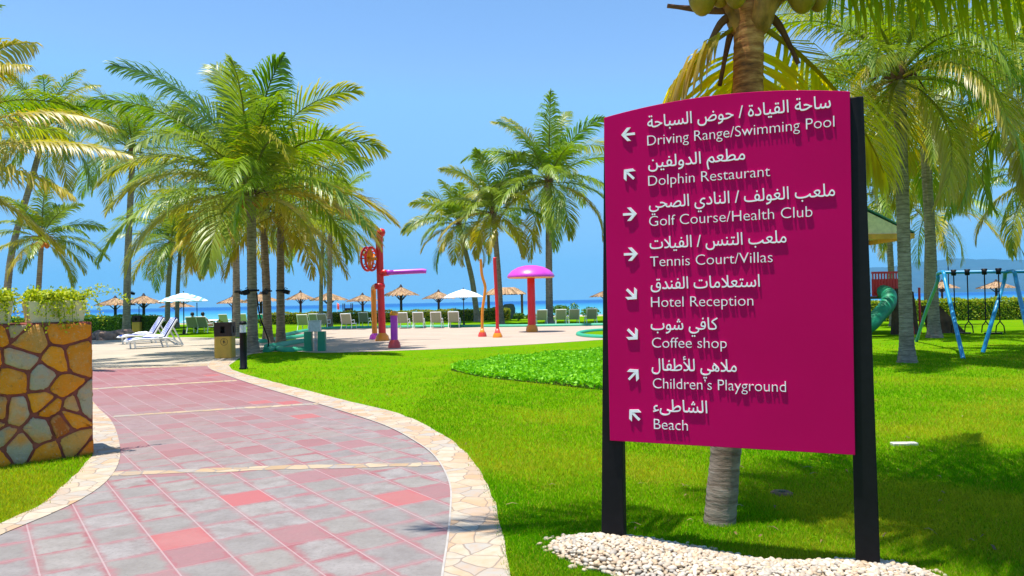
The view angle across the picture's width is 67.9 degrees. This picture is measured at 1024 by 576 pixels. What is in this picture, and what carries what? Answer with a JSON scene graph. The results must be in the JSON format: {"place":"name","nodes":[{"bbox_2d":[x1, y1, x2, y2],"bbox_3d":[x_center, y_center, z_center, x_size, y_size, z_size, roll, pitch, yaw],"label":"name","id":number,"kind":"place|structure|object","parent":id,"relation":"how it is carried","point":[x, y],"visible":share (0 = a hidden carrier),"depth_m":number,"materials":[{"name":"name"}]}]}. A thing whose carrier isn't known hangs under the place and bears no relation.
{"place":"outdoors","nodes":[
{"label":"outdoors","id":0,"kind":"place"},
{"bbox_2d":[92,337,296,366],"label":"plaza","id":1,"kind":"structure","parent":0,"point":[117,352],"depth_m":26.50,"materials":[{"name":"concrete"}]},
{"bbox_2d":[0,176,110,293],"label":"coconut palm","id":2,"kind":"object","parent":1,"relation":"on","point":[58,213],"visible":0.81,"depth_m":33.96,"materials":[{"name":"green plant"}]},
{"bbox_2d":[0,69,127,291],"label":"coconut palm","id":3,"kind":"object","parent":1,"relation":"on","point":[35,166],"visible":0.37,"depth_m":36.76,"materials":[{"name":"green plant"}]},
{"bbox_2d":[0,4,135,257],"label":"coconut palm","id":4,"kind":"object","parent":1,"relation":"on","point":[66,109],"visible":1,"depth_m":20.46,"materials":[{"name":"green plant"}]},
{"bbox_2d":[95,331,116,339],"bbox_3d":[-20.354,2.446,38.178,0.906,0.619,0.771,-1,-1,0],"label":"rock","id":5,"kind":"object","parent":1,"relation":"on","point":[105,335],"visible":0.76,"depth_m":37.87,"materials":[{"name":"stone"}]},
{"bbox_2d":[112,330,131,338],"bbox_3d":[-20.131,2.416,38.894,1.089,0.560,0.848,-1,-1,0],"label":"rock","id":6,"kind":"object","parent":1,"relation":"on","point":[120,332],"visible":0.38,"depth_m":38.65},
{"bbox_2d":[116,318,168,343],"bbox_3d":[-16.413,1.903,33.853,2.073,1.131,0.740,0,-1,-42],"label":"sun lounger","id":7,"kind":"object","parent":1,"relation":"on","point":[155,330],"visible":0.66,"depth_m":33.65,"materials":[{"name":"white plastic"}]},
{"bbox_2d":[120,317,164,336],"bbox_3d":[-16.459,1.707,33.819,1.820,0.825,0.584,0,-1,-42],"label":"beach towel","id":8,"kind":"object","parent":7,"relation":"on","point":[156,323],"visible":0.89,"depth_m":34.09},
{"bbox_2d":[123,319,183,348],"bbox_3d":[-14.088,1.789,29.895,2.073,1.131,0.740,0,-1,-42],"label":"sun lounger","id":9,"kind":"object","parent":1,"relation":"on","point":[166,338],"visible":0.86,"depth_m":29.93,"materials":[{"name":"white plastic"}]},
{"bbox_2d":[125,317,178,339],"bbox_3d":[-14.133,1.592,29.861,1.820,0.825,0.584,0,-1,-42],"label":"beach towel","id":10,"kind":"object","parent":9,"relation":"on","point":[167,326],"visible":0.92,"depth_m":30.15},
{"bbox_2d":[143,334,164,336],"bbox_3d":[-14.076,1.873,29.903,0.760,0.122,0.440,-1,-1,0],"label":"folded towel","id":11,"kind":"object","parent":10,"relation":"on","point":[155,335],"visible":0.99,"depth_m":29.73,"materials":[{"name":"white fabric"}]},
{"bbox_2d":[156,132,364,342],"bbox_3d":[-10.615,-1.993,32.433,7.812,8.687,7.445,-2,-1,31],"label":"coconut palm","id":12,"kind":"object","parent":1,"relation":"on","point":[267,311],"visible":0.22,"depth_m":32.19,"materials":[{"name":"green plant"}]},
{"bbox_2d":[192,136,380,342],"bbox_3d":[-8.777,-2.202,29.764,7.140,8.938,8.167,-1,-1,-19],"label":"coconut palm","id":13,"kind":"object","parent":1,"relation":"on","point":[280,313],"visible":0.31,"depth_m":29.36,"materials":[{"name":"green plant"}]},
{"bbox_2d":[0,366,449,575],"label":"path","id":14,"kind":"structure","parent":0,"point":[384,521],"depth_m":6.11,"materials":[{"name":"tile"}]},
{"bbox_2d":[0,352,509,575],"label":"path border","id":15,"kind":"object","parent":14,"relation":"on","point":[474,543],"visible":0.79,"depth_m":6.61,"materials":[{"name":"stone"}]},
{"bbox_2d":[214,322,235,357],"bbox_3d":[-8.690,1.578,23.007,0.520,1.080,0.520,-1,-1,-6],"label":"litter bin","id":16,"kind":"object","parent":15,"relation":"on","point":[224,339],"visible":0.98,"depth_m":22.76,"materials":[{"name":"plastic"}]},
{"bbox_2d":[85,52,401,352],"bbox_3d":[-8.718,-2.954,25.383,10.006,10.286,10.369,-1,-1,0],"label":"coconut palm","id":17,"kind":"object","parent":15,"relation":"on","point":[253,149],"visible":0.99,"depth_m":24.21,"materials":[{"name":"green plant"}]},
{"bbox_2d":[242,287,258,294],"bbox_3d":[-8.657,0.100,25.205,0.540,0.279,0.330,-1,-1,0],"label":"floodlight","id":18,"kind":"object","parent":17,"relation":"attached to","point":[245,292],"visible":1,"depth_m":25.11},
{"bbox_2d":[256,293,268,350],"bbox_3d":[-8.503,1.175,25.921,0.399,2.005,1.725,-1,-1,-19],"label":"power cable","id":19,"kind":"object","parent":17,"relation":"attached to","point":[261,320],"visible":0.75,"depth_m":25.10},
{"bbox_2d":[92,363,440,475],"bbox_3d":[-6.020,1.899,13.684,3.428,0.001,16.626,-1,-1,-30],"label":"path band","id":20,"kind":"object","parent":14,"relation":"on","point":[201,470],"visible":0.94,"depth_m":7.29,"materials":[{"name":"stone"}]},
{"bbox_2d":[360,228,426,340],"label":"splash tower","id":21,"kind":"structure","parent":0,"point":[369,255],"depth_m":31.61,"materials":[{"name":"metal"}]},
{"bbox_2d":[503,304,514,318],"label":"covered stack","id":22,"kind":"object","parent":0,"point":[512,308],"visible":0.41,"depth_m":65.40,"materials":[{"name":"blue stone"}]},
{"bbox_2d":[0,316,1023,575],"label":"lawn","id":23,"kind":"structure","parent":0,"point":[882,334],"depth_m":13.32,"materials":[{"name":"plant"}]},
{"bbox_2d":[0,321,93,466],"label":"stone wall","id":24,"kind":"structure","parent":23,"relation":"on","point":[46,401],"depth_m":7.83,"materials":[{"name":"stone"}]},
{"bbox_2d":[0,301,13,323],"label":"planter box","id":25,"kind":"object","parent":24,"relation":"on","point":[2,315],"visible":0.64,"depth_m":7.68,"materials":[{"name":"concrete"}]},
{"bbox_2d":[0,287,24,333],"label":"trailing plant","id":26,"kind":"object","parent":25,"relation":"in","point":[6,296],"visible":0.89,"depth_m":7.66,"materials":[{"name":"green plant"}]},
{"bbox_2d":[21,301,86,322],"bbox_3d":[-4.868,0.252,8.090,0.558,0.225,0.299,0,-1,-43],"label":"planter box","id":27,"kind":"object","parent":24,"relation":"on","point":[33,306],"visible":0.69,"depth_m":7.95,"materials":[{"name":"concrete"}]},
{"bbox_2d":[16,283,132,332],"bbox_3d":[-4.724,0.211,8.235,0.554,0.538,1.133,-2,-1,42],"label":"trailing plant","id":28,"kind":"object","parent":27,"relation":"in","point":[46,296],"visible":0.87,"depth_m":7.98,"materials":[{"name":"green plant"}]},
{"bbox_2d":[10,314,158,332],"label":"hedge","id":29,"kind":"object","parent":23,"relation":"on","point":[113,323],"visible":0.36,"depth_m":50.09,"materials":[{"name":"green plant"}]},
{"bbox_2d":[94,296,135,315],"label":"thatched umbrella","id":30,"kind":"object","parent":23,"relation":"on","point":[114,301],"visible":0.81,"depth_m":66.54,"materials":[{"name":"wicker"}]},
{"bbox_2d":[49,80,214,329],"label":"coconut palm","id":31,"kind":"object","parent":23,"relation":"on","point":[130,126],"visible":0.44,"depth_m":48.32,"materials":[{"name":"green plant"}]},
{"bbox_2d":[132,316,141,331],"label":"litter bin","id":32,"kind":"object","parent":23,"relation":"on","point":[137,326],"visible":0.93,"depth_m":49.76,"materials":[{"name":"plastic"}]},
{"bbox_2d":[131,293,164,314],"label":"thatched umbrella","id":33,"kind":"object","parent":23,"relation":"on","point":[143,299],"visible":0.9,"depth_m":66.64,"materials":[{"name":"wicker"}]},
{"bbox_2d":[105,191,223,321],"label":"coconut palm","id":34,"kind":"object","parent":23,"relation":"on","point":[168,229],"visible":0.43,"depth_m":57.15,"materials":[{"name":"green plant"}]},
{"bbox_2d":[117,193,229,326],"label":"coconut palm","id":35,"kind":"object","parent":23,"relation":"on","point":[179,273],"visible":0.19,"depth_m":59.78,"materials":[{"name":"green plant"}]},
{"bbox_2d":[158,291,207,334],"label":"parasol","id":36,"kind":"object","parent":23,"relation":"on","point":[183,297],"visible":1,"depth_m":43.46,"materials":[{"name":"fabric"}]},
{"bbox_2d":[185,317,204,332],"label":"deck chair","id":37,"kind":"object","parent":23,"relation":"on","point":[191,322],"visible":0.79,"depth_m":45.60,"materials":[{"name":"green plastic"}]},
{"bbox_2d":[195,316,213,332],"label":"deck chair","id":38,"kind":"object","parent":23,"relation":"on","point":[202,321],"visible":0.78,"depth_m":45.60,"materials":[{"name":"green plastic"}]},
{"bbox_2d":[218,314,231,321],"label":"deck chair","id":39,"kind":"object","parent":23,"relation":"on","point":[223,317],"visible":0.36,"depth_m":57.55,"materials":[{"name":"green plastic"}]},
{"bbox_2d":[148,156,308,336],"bbox_3d":[-14.191,-2.027,39.098,7.504,9.124,7.475,-1,-1,0],"label":"coconut palm","id":40,"kind":"object","parent":23,"relation":"on","point":[236,296],"visible":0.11,"depth_m":38.80,"materials":[{"name":"green plant"}]},
{"bbox_2d":[239,321,247,369],"bbox_3d":[-6.638,1.410,18.772,0.210,1.190,0.210,-1,-1,0],"label":"bollard light","id":41,"kind":"object","parent":23,"relation":"on","point":[243,346],"visible":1,"depth_m":18.70,"materials":[{"name":"black"}]},
{"bbox_2d":[263,338,303,347],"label":"kerb","id":42,"kind":"structure","parent":23,"relation":"on","point":[290,342],"depth_m":29.24,"materials":[{"name":"green paint"}]},
{"bbox_2d":[263,346,303,351],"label":"kerb","id":43,"kind":"structure","parent":23,"relation":"on","point":[282,349],"depth_m":25.58,"materials":[{"name":"green paint"}]},
{"bbox_2d":[296,314,307,329],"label":"deck chair","id":44,"kind":"object","parent":23,"relation":"on","point":[302,319],"visible":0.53,"depth_m":46.07,"materials":[{"name":"green plastic"}]},
{"bbox_2d":[308,314,324,326],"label":"deck chair","id":45,"kind":"object","parent":23,"relation":"on","point":[312,316],"visible":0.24,"depth_m":49.03,"materials":[{"name":"green plastic"}]},
{"bbox_2d":[316,314,330,326],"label":"deck chair","id":46,"kind":"object","parent":23,"relation":"on","point":[323,317],"visible":0.73,"depth_m":48.07,"materials":[{"name":"white plastic"}]},
{"bbox_2d":[268,188,380,324],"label":"coconut palm","id":47,"kind":"object","parent":23,"relation":"on","point":[321,285],"visible":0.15,"depth_m":59.93,"materials":[{"name":"green plant"}]},
{"bbox_2d":[310,293,347,303],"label":"thatched umbrella","id":48,"kind":"object","parent":23,"relation":"on","point":[335,297],"visible":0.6,"depth_m":66.45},
{"bbox_2d":[276,168,390,326],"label":"coconut palm","id":49,"kind":"object","parent":23,"relation":"on","point":[329,296],"visible":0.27,"depth_m":48.89,"materials":[{"name":"green plant"}]},
{"bbox_2d":[358,312,371,325],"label":"deck chair","id":50,"kind":"object","parent":23,"relation":"on","point":[362,317],"visible":0.87,"depth_m":51.09,"materials":[{"name":"green plastic"}]},
{"bbox_2d":[272,307,510,324],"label":"hedge","id":51,"kind":"object","parent":23,"relation":"on","point":[489,314],"visible":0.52,"depth_m":62.07,"materials":[{"name":"green plant"}]},
{"bbox_2d":[295,326,602,352],"bbox_3d":[-0.583,2.185,36.753,23.340,0.001,24.556,-1,-1,0],"label":"splash pad","id":52,"kind":"object","parent":23,"relation":"on","point":[355,340],"visible":0.58,"depth_m":32.38,"materials":[{"name":"concrete"}]},
{"bbox_2d":[258,334,303,342],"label":"kerb","id":53,"kind":"structure","parent":52,"relation":"on","point":[287,338],"depth_m":34.75,"materials":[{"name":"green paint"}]},
{"bbox_2d":[304,320,325,350],"bbox_3d":[-6.604,1.601,25.490,0.700,1.035,0.224,-1,-1,0],"label":"control box stand","id":54,"kind":"object","parent":52,"relation":"on","point":[314,326],"visible":0.91,"depth_m":25.38,"materials":[{"name":"green paint"}]},
{"bbox_2d":[340,313,356,328],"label":"deck chair","id":55,"kind":"object","parent":52,"relation":"on","point":[345,318],"visible":0.99,"depth_m":46.60,"materials":[{"name":"white plastic"}]},
{"bbox_2d":[388,311,400,347],"bbox_3d":[-4.098,1.440,26.411,0.440,1.290,0.440,-1,-1,0],"label":"water post","id":56,"kind":"object","parent":52,"relation":"on","point":[394,342],"visible":1,"depth_m":26.30,"materials":[{"name":"purple paint"}]},
{"bbox_2d":[397,312,410,328],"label":"deck chair","id":57,"kind":"object","parent":52,"relation":"on","point":[402,317],"visible":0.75,"depth_m":46.09,"materials":[{"name":"white plastic"}]},
{"bbox_2d":[412,312,425,327],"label":"deck chair","id":58,"kind":"object","parent":52,"relation":"on","point":[418,317],"visible":0.99,"depth_m":46.10,"materials":[{"name":"white plastic"}]},
{"bbox_2d":[430,312,443,327],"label":"deck chair","id":59,"kind":"object","parent":52,"relation":"on","point":[435,317],"visible":0.97,"depth_m":45.58,"materials":[{"name":"white plastic"}]},
{"bbox_2d":[286,323,602,335],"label":"kerb","id":60,"kind":"structure","parent":52,"relation":"on","point":[487,325],"depth_m":45.54,"materials":[{"name":"green paint"}]},
{"bbox_2d":[448,311,460,327],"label":"deck chair","id":61,"kind":"object","parent":52,"relation":"on","point":[453,316],"visible":0.94,"depth_m":45.59,"materials":[{"name":"white plastic"}]},
{"bbox_2d":[478,259,486,336],"bbox_3d":[-1.338,0.428,33.504,0.379,3.443,0.379,0,-1,-41],"label":"water spray pole","id":62,"kind":"object","parent":52,"relation":"on","point":[482,332],"visible":1,"depth_m":33.45,"materials":[{"name":"orange paint"}]},
{"bbox_2d":[493,257,501,337],"bbox_3d":[-0.649,0.401,32.485,0.420,3.435,0.420,-1,-1,0],"label":"water spray pole","id":63,"kind":"object","parent":52,"relation":"on","point":[497,333],"visible":1,"depth_m":32.42,"materials":[{"name":"red paint"}]},
{"bbox_2d":[507,265,554,331],"bbox_3d":[0.955,0.523,37.559,2.360,3.300,2.360,-1,-1,0],"label":"water mushroom","id":64,"kind":"object","parent":52,"relation":"on","point":[530,273],"visible":0.99,"depth_m":37.29,"materials":[{"name":"red paint"}]},
{"bbox_2d":[576,328,602,337],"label":"kerb","id":65,"kind":"structure","parent":52,"relation":"on","point":[580,333],"depth_m":32.02,"materials":[{"name":"green paint"}]},
{"bbox_2d":[584,331,602,334],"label":"lawn island","id":66,"kind":"structure","parent":52,"relation":"on","point":[598,332],"depth_m":34.47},
{"bbox_2d":[400,179,514,321],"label":"coconut palm","id":67,"kind":"object","parent":23,"relation":"on","point":[443,211],"visible":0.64,"depth_m":58.71,"materials":[{"name":"green plant"}]},
{"bbox_2d":[443,288,482,324],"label":"parasol","id":68,"kind":"object","parent":23,"relation":"on","point":[463,293],"visible":0.91,"depth_m":46.38,"materials":[{"name":"white fabric"}]},
{"bbox_2d":[424,147,545,323],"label":"coconut palm","id":69,"kind":"object","parent":23,"relation":"on","point":[489,196],"visible":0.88,"depth_m":49.49,"materials":[{"name":"green plant"}]},
{"bbox_2d":[486,287,525,318],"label":"thatched pavilion","id":70,"kind":"structure","parent":23,"relation":"on","point":[510,291],"depth_m":64.87,"materials":[{"name":"wicker"}]},
{"bbox_2d":[512,312,524,320],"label":"shrub","id":71,"kind":"object","parent":23,"relation":"on","point":[518,316],"visible":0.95,"depth_m":57.87,"materials":[{"name":"green plant"}]},
{"bbox_2d":[450,346,602,388],"bbox_3d":[1.493,1.744,17.981,5.302,0.248,9.626,-1,-1,18],"label":"ground cover","id":72,"kind":"object","parent":23,"relation":"on","point":[582,367],"visible":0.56,"depth_m":16.35,"materials":[{"name":"green plant"}]},
{"bbox_2d":[460,88,604,323],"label":"coconut palm","id":73,"kind":"object","parent":23,"relation":"on","point":[552,161],"visible":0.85,"depth_m":48.73,"materials":[{"name":"green plant"}]},
{"bbox_2d":[536,309,547,323],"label":"deck chair","id":74,"kind":"object","parent":23,"relation":"on","point":[541,314],"visible":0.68,"depth_m":46.09,"materials":[{"name":"white plastic"}]},
{"bbox_2d":[553,305,565,315],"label":"shrub","id":75,"kind":"object","parent":23,"relation":"on","point":[556,307],"visible":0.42,"depth_m":63.78,"materials":[{"name":"green plant"}]},
{"bbox_2d":[554,309,566,323],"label":"deck chair","id":76,"kind":"object","parent":23,"relation":"on","point":[561,314],"visible":0.86,"depth_m":46.10,"materials":[{"name":"white plastic"}]},
{"bbox_2d":[561,302,578,315],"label":"shrub","id":77,"kind":"object","parent":23,"relation":"on","point":[575,305],"visible":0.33,"depth_m":66.07,"materials":[{"name":"green plant"}]},
{"bbox_2d":[566,309,579,322],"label":"deck chair","id":78,"kind":"object","parent":23,"relation":"on","point":[574,314],"visible":0.84,"depth_m":46.09,"materials":[{"name":"white plastic"}]},
{"bbox_2d":[584,308,596,322],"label":"deck chair","id":79,"kind":"object","parent":23,"relation":"on","point":[591,313],"visible":0.85,"depth_m":46.59,"materials":[{"name":"white plastic"}]},
{"bbox_2d":[580,307,600,315],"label":"shrub","id":80,"kind":"object","parent":23,"relation":"on","point":[583,312],"visible":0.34,"depth_m":64.65,"materials":[{"name":"green plant"}]},
{"bbox_2d":[387,389,1016,549],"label":"leaf litter","id":81,"kind":"object","parent":23,"relation":"on","point":[994,547],"visible":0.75,"depth_m":5.13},
{"bbox_2d":[553,538,908,575],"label":"mound","id":82,"kind":"object","parent":23,"relation":"on","point":[577,555],"visible":0.16,"depth_m":4.32,"materials":[{"name":"soil"}]},
{"bbox_2d":[536,532,946,575],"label":"pebbles","id":83,"kind":"object","parent":82,"relation":"on","point":[727,563],"visible":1,"depth_m":4.29,"materials":[{"name":"gravel"}]},
{"bbox_2d":[602,90,879,562],"bbox_3d":[1.259,0.233,4.481,1.579,2.736,0.113,-2,-1,24],"label":"direction sign","id":84,"kind":"object","parent":23,"relation":"on","point":[736,294],"visible":1,"depth_m":4.40,"materials":[{"name":"metal"}]},
{"bbox_2d":[662,0,1023,526],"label":"coconut palm","id":85,"kind":"object","parent":23,"relation":"on","point":[749,23],"visible":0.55,"depth_m":5.44,"materials":[{"name":"green plant"}]},
{"bbox_2d":[764,0,1023,362],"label":"coconut palm","id":86,"kind":"object","parent":23,"relation":"on","point":[894,109],"visible":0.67,"depth_m":16.48,"materials":[{"name":"green plant"}]},
{"bbox_2d":[890,442,917,445],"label":"concrete slab","id":87,"kind":"structure","parent":23,"relation":"on","point":[904,443],"depth_m":7.71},
{"bbox_2d":[867,127,974,325],"bbox_3d":[17.507,-2.905,36.184,7.188,9.510,6.929,-2,-1,42],"label":"coconut palm","id":88,"kind":"object","parent":23,"relation":"on","point":[884,208],"visible":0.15,"depth_m":35.80,"materials":[{"name":"green plant"}]},
{"bbox_2d":[836,0,1023,337],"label":"coconut palm","id":89,"kind":"object","parent":23,"relation":"on","point":[927,191],"visible":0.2,"depth_m":26.03,"materials":[{"name":"green plant"}]},
{"bbox_2d":[876,162,1010,299],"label":"coconut palm","id":90,"kind":"object","parent":23,"relation":"on","point":[940,238],"visible":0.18,"depth_m":45.99,"materials":[{"name":"green plant"}]},
{"bbox_2d":[871,296,1023,321],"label":"hedge","id":91,"kind":"object","parent":23,"relation":"on","point":[1009,308],"visible":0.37,"depth_m":41.31,"materials":[{"name":"green plant"}]},
{"bbox_2d":[907,2,1023,217],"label":"coconut palm","id":92,"kind":"object","parent":23,"relation":"on","point":[1016,165],"visible":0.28,"depth_m":20.05,"materials":[{"name":"green plant"}]},
{"bbox_2d":[915,268,1023,358],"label":"swing set","id":93,"kind":"object","parent":23,"relation":"on","point":[967,272],"visible":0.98,"depth_m":19.55,"materials":[{"name":"blue paint"}]},
{"bbox_2d":[951,110,1023,260],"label":"coconut palm","id":94,"kind":"object","parent":23,"relation":"on","point":[1013,242],"visible":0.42,"depth_m":26.73,"materials":[{"name":"green plant"}]},
{"bbox_2d":[0,0,1023,310],"label":"sky","id":95,"kind":"structure","parent":0,"point":[434,74],"materials":[{"name":"blue"}]},
{"bbox_2d":[11,291,1023,322],"bbox_3d":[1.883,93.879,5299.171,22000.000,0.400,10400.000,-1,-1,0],"label":"sea","id":96,"kind":"structure","parent":0,"point":[211,313],"depth_m":615.82,"materials":[{"name":"liquid"}]},
{"bbox_2d":[770,489,792,496],"bbox_3d":[2.107,1.604,5.939,0.180,0.032,0.180,-1,-1,0],"label":"sprinkler cover","id":97,"kind":"object","parent":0,"point":[780,492],"visible":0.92,"depth_m":5.91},
{"bbox_2d":[867,208,963,334],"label":"play tower","id":98,"kind":"structure","parent":0,"point":[882,229],"depth_m":28.49,"materials":[{"name":"red paint"}]},
{"bbox_2d":[870,258,1023,293],"bbox_3d":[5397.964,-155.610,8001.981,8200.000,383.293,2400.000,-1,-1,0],"label":"sea","id":99,"kind":"structure","parent":0,"point":[975,281],"depth_m":7531.83,"materials":[{"name":"liquid"}]},
{"bbox_3d":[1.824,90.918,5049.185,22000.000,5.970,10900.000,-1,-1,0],"label":"ground","id":100,"kind":"structure","parent":0,"visible":0},
{"bbox_2d":[161,302,193,309],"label":"thatched umbrella","id":101,"kind":"object","parent":100,"relation":"on","point":[172,304],"visible":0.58,"depth_m":76.50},
{"bbox_2d":[217,295,246,320],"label":"thatched umbrella","id":102,"kind":"object","parent":100,"relation":"on","point":[228,300],"visible":0.66,"depth_m":80.68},
{"bbox_2d":[242,292,275,313],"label":"thatched umbrella","id":103,"kind":"object","parent":100,"relation":"on","point":[261,300],"visible":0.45,"depth_m":69.77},
{"bbox_2d":[285,290,312,312],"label":"thatched umbrella","id":104,"kind":"object","parent":100,"relation":"on","point":[300,296],"visible":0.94,"depth_m":82.89,"materials":[{"name":"wicker"}]},
{"bbox_2d":[346,293,376,311],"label":"thatched umbrella","id":105,"kind":"object","parent":100,"relation":"on","point":[362,298],"visible":0.86,"depth_m":76.64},
{"bbox_2d":[384,284,418,309],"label":"thatched umbrella","id":106,"kind":"object","parent":100,"relation":"on","point":[400,291],"visible":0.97,"depth_m":69.62,"materials":[{"name":"wicker"}]},
{"bbox_2d":[422,289,454,309],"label":"thatched umbrella","id":107,"kind":"object","parent":100,"relation":"on","point":[438,295],"visible":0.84,"depth_m":76.62,"materials":[{"name":"wicker"}]},
{"bbox_2d":[938,279,959,297],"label":"thatched umbrella","id":108,"kind":"object","parent":100,"relation":"on","point":[941,287],"visible":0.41,"depth_m":80.71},
{"bbox_2d":[976,279,1014,296],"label":"thatched umbrella","id":109,"kind":"object","parent":100,"relation":"on","point":[993,285],"visible":0.85,"depth_m":69.78,"materials":[{"name":"wicker"}]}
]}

